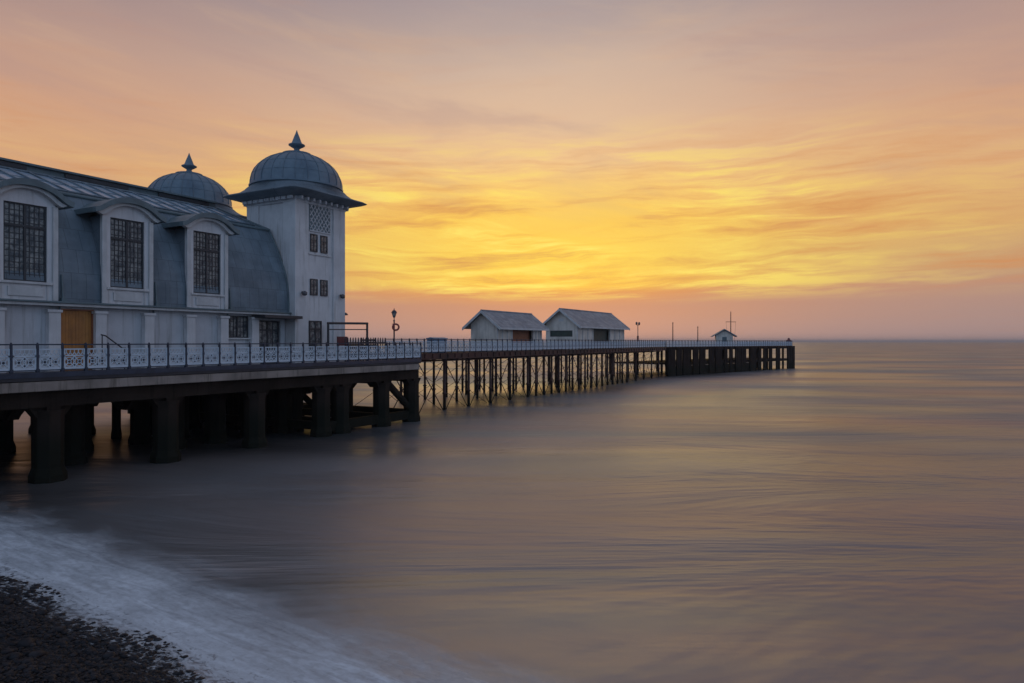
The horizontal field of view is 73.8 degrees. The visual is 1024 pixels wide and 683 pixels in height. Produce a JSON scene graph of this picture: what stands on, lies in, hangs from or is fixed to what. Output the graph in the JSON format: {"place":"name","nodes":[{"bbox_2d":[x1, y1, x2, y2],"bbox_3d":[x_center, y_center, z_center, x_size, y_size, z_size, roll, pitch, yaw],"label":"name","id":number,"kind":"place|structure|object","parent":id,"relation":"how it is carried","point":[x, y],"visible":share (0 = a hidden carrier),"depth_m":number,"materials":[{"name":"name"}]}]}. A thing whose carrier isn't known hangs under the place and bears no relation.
{"place":"outdoors","nodes":[
{"label":"outdoors","id":0,"kind":"place"},
{"bbox_2d":[0,573,205,682],"bbox_3d":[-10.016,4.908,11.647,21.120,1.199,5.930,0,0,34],"label":"pebbles","id":1,"kind":"object","parent":0,"point":[26,621],"visible":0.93,"depth_m":11.72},
{"bbox_2d":[361,338,379,351],"bbox_3d":[-10.956,0.300,52.949,0.520,1.200,1.800,0,0,29],"label":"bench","id":2,"kind":"object","parent":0,"point":[369,344],"visible":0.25,"depth_m":53.22,"materials":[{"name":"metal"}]},
{"bbox_2d":[0,342,1023,682],"bbox_3d":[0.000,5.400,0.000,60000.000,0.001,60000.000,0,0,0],"label":"water","id":3,"kind":"structure","parent":0,"point":[836,512],"depth_m":20.13,"materials":[{"name":"grey liquid"}]},
{"bbox_2d":[0,524,403,682],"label":"sea foam","id":4,"kind":"object","parent":3,"relation":"on","point":[137,589],"visible":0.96,"depth_m":13.02,"materials":[{"name":"white"}]},
{"bbox_2d":[0,359,420,483],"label":"concrete pier","id":5,"kind":"structure","parent":3,"relation":"in","point":[169,409],"depth_m":34.22,"materials":[{"name":"grey concrete"}]},
{"bbox_2d":[101,334,125,369],"bbox_3d":[-17.720,0.461,30.340,0.052,1.579,1.107,0,0,29],"label":"handrail","id":6,"kind":"object","parent":5,"relation":"on","point":[112,341],"visible":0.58,"depth_m":30.15,"materials":[{"name":"metal"}]},
{"bbox_2d":[0,130,366,372],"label":"pavilion","id":7,"kind":"structure","parent":5,"relation":"on","point":[188,255],"depth_m":34.33,"materials":[{"name":"paint"}]},
{"bbox_2d":[58,308,93,369],"bbox_3d":[-19.060,-0.080,29.789,0.200,2.660,1.460,0,0,29],"label":"boarded doorway","id":8,"kind":"structure","parent":7,"relation":"in","point":[76,324],"depth_m":29.83,"materials":[{"name":"wood"}]},
{"bbox_2d":[228,315,250,338],"bbox_3d":[-14.923,-0.760,37.156,0.310,1.280,1.560,0,0,29],"label":"window","id":9,"kind":"structure","parent":7,"relation":"in","point":[238,325],"depth_m":37.30,"materials":[{"name":"glass"}]},
{"bbox_2d":[259,321,278,363],"bbox_3d":[-14.005,0.040,39.040,0.110,2.420,1.600,0,0,29],"label":"glazed door","id":10,"kind":"structure","parent":7,"relation":"in","point":[268,330],"depth_m":39.12,"materials":[{"name":"paint"}]},
{"bbox_2d":[0,342,421,373],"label":"railing","id":11,"kind":"object","parent":5,"relation":"on","point":[10,368],"visible":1,"depth_m":30.87,"materials":[{"name":"white metal"}]},
{"bbox_2d":[337,336,346,345],"bbox_3d":[-10.272,0.475,41.271,0.060,1.550,0.850,0,0,29],"label":"menu board","id":12,"kind":"object","parent":5,"relation":"on","point":[340,339],"visible":0.31,"depth_m":41.18,"materials":[{"name":"red paint"}]},
{"bbox_2d":[327,322,367,361],"bbox_3d":[-9.890,0.025,41.237,0.121,2.450,3.508,0,0,29],"label":"metal gate frame","id":13,"kind":"object","parent":5,"relation":"on","point":[357,323],"visible":0.74,"depth_m":41.12,"materials":[{"name":"paint"}]},
{"bbox_2d":[344,337,385,360],"bbox_3d":[-9.072,0.500,42.317,0.072,1.500,3.732,0,0,29],"label":"railing","id":14,"kind":"object","parent":5,"relation":"on","point":[363,345],"visible":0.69,"depth_m":42.09,"materials":[{"name":"metal"}]},
{"bbox_2d":[391,309,396,359],"bbox_3d":[-7.803,-0.475,45.163,0.346,3.450,0.440,0,0,29],"label":"street lamp","id":15,"kind":"object","parent":5,"relation":"on","point":[393,312],"visible":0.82,"depth_m":45.12,"materials":[{"name":"black metal"}]},
{"bbox_2d":[392,323,399,330],"bbox_3d":[-7.681,-0.950,45.095,0.520,0.520,0.120,0,0,-18],"label":"lifebuoy","id":16,"kind":"object","parent":15,"relation":"hanging from","point":[397,329],"visible":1,"depth_m":45.06,"materials":[{"name":"red paint"}]},
{"bbox_2d":[388,342,421,358],"bbox_3d":[-7.345,0.600,46.798,2.810,1.120,0.110,0,0,29],"label":"railing","id":17,"kind":"object","parent":5,"relation":"on","point":[409,345],"visible":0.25,"depth_m":46.71,"materials":[{"name":"white metal"}]},
{"bbox_2d":[354,347,665,413],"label":"iron pier","id":18,"kind":"structure","parent":3,"relation":"in","point":[467,356],"depth_m":70.70,"materials":[{"name":"brown metal"}]},
{"bbox_2d":[426,337,447,352],"bbox_3d":[-6.015,0.280,54.789,0.820,1.240,1.891,0,0,29],"label":"storage box","id":19,"kind":"object","parent":18,"relation":"on","point":[436,343],"visible":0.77,"depth_m":54.12,"materials":[{"name":"blue paint"}]},
{"bbox_2d":[462,309,548,350],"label":"shelter","id":20,"kind":"object","parent":18,"relation":"on","point":[487,324],"visible":0.73,"depth_m":65.56,"materials":[{"name":"grey wood"}]},
{"bbox_2d":[384,338,665,352],"bbox_3d":[7.494,0.320,76.426,0.110,1.120,66.710,0,0,29],"label":"railing","id":21,"kind":"object","parent":18,"relation":"on","point":[477,345],"visible":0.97,"depth_m":64.13,"materials":[{"name":"white metal"}]},
{"bbox_2d":[543,308,629,348],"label":"shelter","id":22,"kind":"object","parent":18,"relation":"on","point":[562,324],"visible":0.73,"depth_m":79.31,"materials":[{"name":"grey wood"}]},
{"bbox_2d":[550,330,571,336],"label":"window","id":23,"kind":"structure","parent":22,"relation":"in","point":[567,333],"depth_m":77.81,"materials":[{"name":"glass"}]},
{"bbox_2d":[609,346,794,376],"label":"pier head","id":24,"kind":"object","parent":3,"relation":"in","point":[678,361],"visible":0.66,"depth_m":116.06},
{"bbox_2d":[711,329,736,345],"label":"kiosk","id":25,"kind":"object","parent":24,"relation":"on","point":[722,335],"visible":0.78,"depth_m":126.61,"materials":[{"name":"white wood"}]},
{"bbox_2d":[666,340,791,346],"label":"railing","id":26,"kind":"object","parent":24,"relation":"on","point":[737,343],"visible":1,"depth_m":117.50,"materials":[{"name":"white metal"}]},
{"bbox_2d":[0,0,1023,341],"label":"sky","id":27,"kind":"structure","parent":0,"point":[797,170],"materials":[{"name":"orange"}]}
]}

